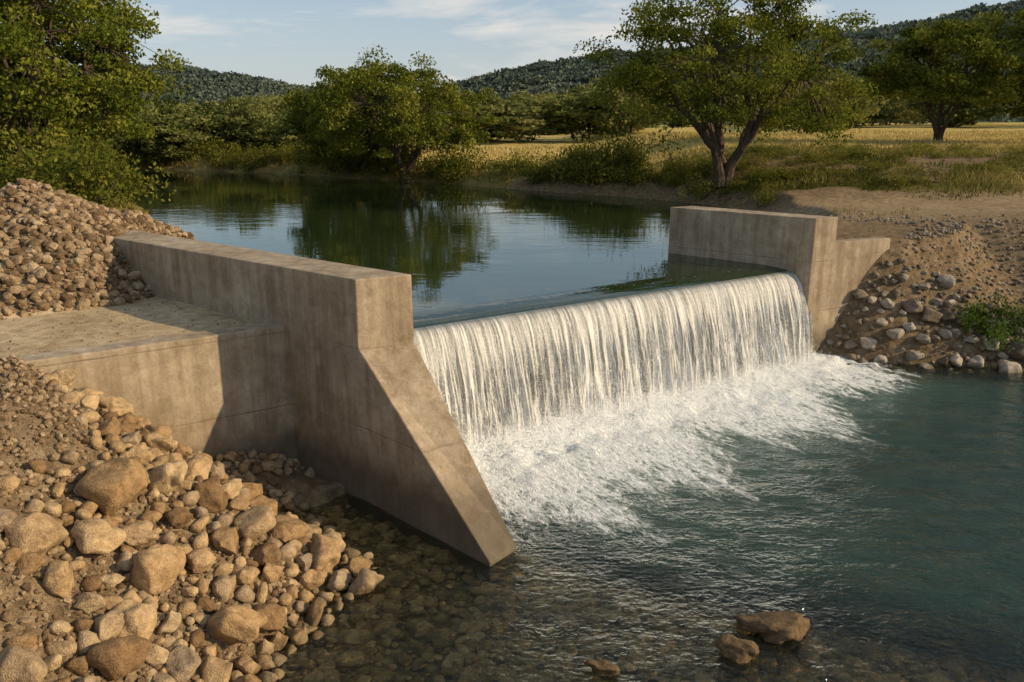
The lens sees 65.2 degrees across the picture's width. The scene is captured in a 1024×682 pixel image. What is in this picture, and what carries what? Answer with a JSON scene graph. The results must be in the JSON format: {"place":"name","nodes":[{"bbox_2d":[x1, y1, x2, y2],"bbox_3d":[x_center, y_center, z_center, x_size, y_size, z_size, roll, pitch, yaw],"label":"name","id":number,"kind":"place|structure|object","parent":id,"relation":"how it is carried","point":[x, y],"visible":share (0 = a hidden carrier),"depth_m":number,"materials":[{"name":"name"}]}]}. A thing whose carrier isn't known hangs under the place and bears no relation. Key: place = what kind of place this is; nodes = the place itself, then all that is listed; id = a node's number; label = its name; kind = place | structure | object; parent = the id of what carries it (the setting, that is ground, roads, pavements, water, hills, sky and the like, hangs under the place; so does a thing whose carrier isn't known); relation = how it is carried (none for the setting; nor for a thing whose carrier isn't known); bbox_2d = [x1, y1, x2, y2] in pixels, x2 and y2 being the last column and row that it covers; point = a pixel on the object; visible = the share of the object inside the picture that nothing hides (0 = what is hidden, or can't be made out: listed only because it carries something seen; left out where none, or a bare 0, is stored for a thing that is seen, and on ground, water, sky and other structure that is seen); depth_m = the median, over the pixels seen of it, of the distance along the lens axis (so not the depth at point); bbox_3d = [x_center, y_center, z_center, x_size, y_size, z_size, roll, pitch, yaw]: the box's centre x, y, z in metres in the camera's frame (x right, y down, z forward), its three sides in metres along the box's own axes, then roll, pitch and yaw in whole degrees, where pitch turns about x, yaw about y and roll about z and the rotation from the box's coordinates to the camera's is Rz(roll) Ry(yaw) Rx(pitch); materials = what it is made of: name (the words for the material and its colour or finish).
{"place":"outdoors","nodes":[
{"label":"outdoors","id":0,"kind":"place"},
{"bbox_2d":[44,62,318,110],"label":"hill","id":1,"kind":"structure","parent":0,"point":[206,84],"depth_m":482.95,"materials":[{"name":"green plant"}]},
{"bbox_2d":[118,169,787,328],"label":"river pool","id":2,"kind":"structure","parent":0,"point":[457,252],"depth_m":26.92,"materials":[{"name":"liquid"}]},
{"bbox_2d":[0,0,1015,92],"label":"sky","id":3,"kind":"structure","parent":0,"point":[285,40],"materials":[{"name":"blue"}]},
{"bbox_2d":[0,122,1023,681],"bbox_3d":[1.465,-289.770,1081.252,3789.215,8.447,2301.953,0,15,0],"label":"ground","id":4,"kind":"structure","parent":0,"point":[38,330],"depth_m":14.07,"materials":[{"name":"soil"}]},
{"bbox_2d":[0,0,77,151],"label":"willow tree","id":5,"kind":"object","parent":4,"relation":"on","point":[34,122],"visible":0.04,"depth_m":44.81,"materials":[{"name":"green plant"}]},
{"bbox_2d":[0,0,192,164],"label":"willow tree","id":6,"kind":"object","parent":4,"relation":"on","point":[103,40],"visible":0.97,"depth_m":37.52,"materials":[{"name":"green plant"}]},
{"bbox_2d":[0,178,195,320],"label":"gravel heap stones","id":7,"kind":"object","parent":4,"relation":"on","point":[36,211],"visible":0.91,"depth_m":15.91,"materials":[{"name":"beige stone"}]},
{"bbox_2d":[7,299,256,351],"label":"landing pebbles","id":8,"kind":"object","parent":4,"relation":"on","point":[113,326],"visible":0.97,"depth_m":13.79,"materials":[{"name":"stone"}]},
{"bbox_2d":[0,354,349,681],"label":"slope gravel","id":9,"kind":"structure","parent":4,"relation":"on","point":[8,377],"depth_m":9.57,"materials":[{"name":"stone"}]},
{"bbox_2d":[0,372,379,681],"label":"rubble stones","id":10,"kind":"object","parent":4,"relation":"on","point":[31,562],"visible":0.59,"depth_m":9.66,"materials":[{"name":"beige stone"}]},
{"bbox_2d":[0,368,383,681],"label":"boulder pile","id":11,"kind":"object","parent":4,"relation":"on","point":[110,487],"visible":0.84,"depth_m":9.43,"materials":[{"name":"stone"}]},
{"bbox_2d":[20,230,515,584],"bbox_3d":[-5.635,1.249,13.499,11.705,4.910,4.645,12,19,37],"label":"concrete abutment","id":12,"kind":"object","parent":4,"relation":"on","point":[320,369],"visible":0.42,"depth_m":12.82,"materials":[{"name":"beige concrete"}]},
{"bbox_2d":[277,64,404,167],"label":"oak tree","id":13,"kind":"object","parent":4,"relation":"on","point":[295,115],"visible":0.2,"depth_m":54.30,"materials":[{"name":"green plant"}]},
{"bbox_2d":[299,44,499,181],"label":"oak tree","id":14,"kind":"object","parent":4,"relation":"on","point":[429,126],"visible":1,"depth_m":48.09,"materials":[{"name":"green plant"}]},
{"bbox_2d":[0,69,1019,166],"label":"distant trees","id":15,"kind":"object","parent":4,"relation":"on","point":[244,121],"visible":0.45,"depth_m":87.97,"materials":[{"name":"green plant"}]},
{"bbox_2d":[0,112,1023,208],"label":"bank shrubs","id":16,"kind":"object","parent":4,"relation":"on","point":[86,170],"visible":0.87,"depth_m":40.90,"materials":[{"name":"green plant"}]},
{"bbox_2d":[108,128,1023,213],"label":"field grass","id":17,"kind":"structure","parent":4,"relation":"on","point":[806,142],"depth_m":49.35,"materials":[{"name":"green plant"}]},
{"bbox_2d":[280,500,1023,681],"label":"riverbed stones","id":18,"kind":"object","parent":4,"relation":"on","point":[475,662],"visible":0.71,"depth_m":10.16,"materials":[{"name":"brown stone"}]},
{"bbox_2d":[573,0,882,186],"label":"oak tree","id":19,"kind":"object","parent":4,"relation":"on","point":[705,93],"visible":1,"depth_m":34.05,"materials":[{"name":"green plant"}]},
{"bbox_2d":[668,206,890,352],"bbox_3d":[7.075,-1.150,21.949,5.821,4.710,2.237,5,16,19],"label":"concrete abutment","id":20,"kind":"object","parent":4,"relation":"on","point":[820,261],"visible":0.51,"depth_m":21.03,"materials":[{"name":"beige concrete"}]},
{"bbox_2d":[826,258,1023,379],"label":"riprap rocks","id":21,"kind":"object","parent":4,"relation":"on","point":[930,314],"visible":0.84,"depth_m":20.72,"materials":[{"name":"stone"}]},
{"bbox_2d":[830,213,1023,338],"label":"bank gravel","id":22,"kind":"structure","parent":4,"relation":"on","point":[958,225],"depth_m":22.64,"materials":[{"name":"gravel"}]},
{"bbox_2d":[854,10,1023,140],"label":"oak tree","id":23,"kind":"object","parent":4,"relation":"on","point":[896,73],"visible":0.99,"depth_m":55.66,"materials":[{"name":"green plant"}]},
{"bbox_2d":[951,291,1023,351],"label":"green shrub","id":24,"kind":"object","parent":4,"relation":"on","point":[981,321],"visible":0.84,"depth_m":20.62,"materials":[{"name":"green plant"}]},
{"bbox_2d":[992,9,1023,117],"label":"oak tree","id":25,"kind":"object","parent":4,"relation":"on","point":[1019,35],"visible":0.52,"depth_m":56.04,"materials":[{"name":"green plant"}]},
{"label":"concrete weir","id":26,"kind":"object","parent":4,"relation":"on","visible":0},
{"bbox_2d":[413,271,857,479],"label":"waterfall","id":27,"kind":"structure","parent":26,"relation":"on","point":[501,377],"depth_m":17.04,"materials":[{"name":"liquid"}]},
{"bbox_2d":[422,45,742,113],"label":"hill","id":28,"kind":"structure","parent":0,"point":[559,76],"depth_m":378.82,"materials":[{"name":"green plant"}]},
{"bbox_2d":[257,352,1023,681],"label":"river water","id":29,"kind":"structure","parent":0,"point":[897,490],"depth_m":13.63,"materials":[{"name":"teal liquid"}]},
{"bbox_2d":[584,659,619,680],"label":"river rock","id":30,"kind":"object","parent":29,"relation":"in","point":[606,669],"visible":1,"depth_m":9.00,"materials":[{"name":"stone"}]},
{"bbox_2d":[715,634,758,670],"bbox_3d":[2.637,3.659,9.378,0.510,0.353,0.370,3,16,12],"label":"river rock","id":31,"kind":"object","parent":29,"relation":"in","point":[735,650],"visible":1,"depth_m":9.30,"materials":[{"name":"stone"}]},
{"bbox_2d":[734,611,809,645],"bbox_3d":[3.219,3.482,9.923,0.808,0.350,0.743,13,20,39],"label":"river rock","id":32,"kind":"object","parent":29,"relation":"in","point":[771,628],"visible":1,"depth_m":9.70,"materials":[{"name":"stone"}]},
{"bbox_2d":[543,0,1023,128],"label":"hill","id":33,"kind":"structure","parent":0,"point":[890,33],"depth_m":277.00,"materials":[{"name":"green plant"}]},
{"bbox_2d":[799,201,1023,313],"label":"bank grass","id":34,"kind":"structure","parent":0,"point":[902,214],"depth_m":27.49,"materials":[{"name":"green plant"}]}
]}

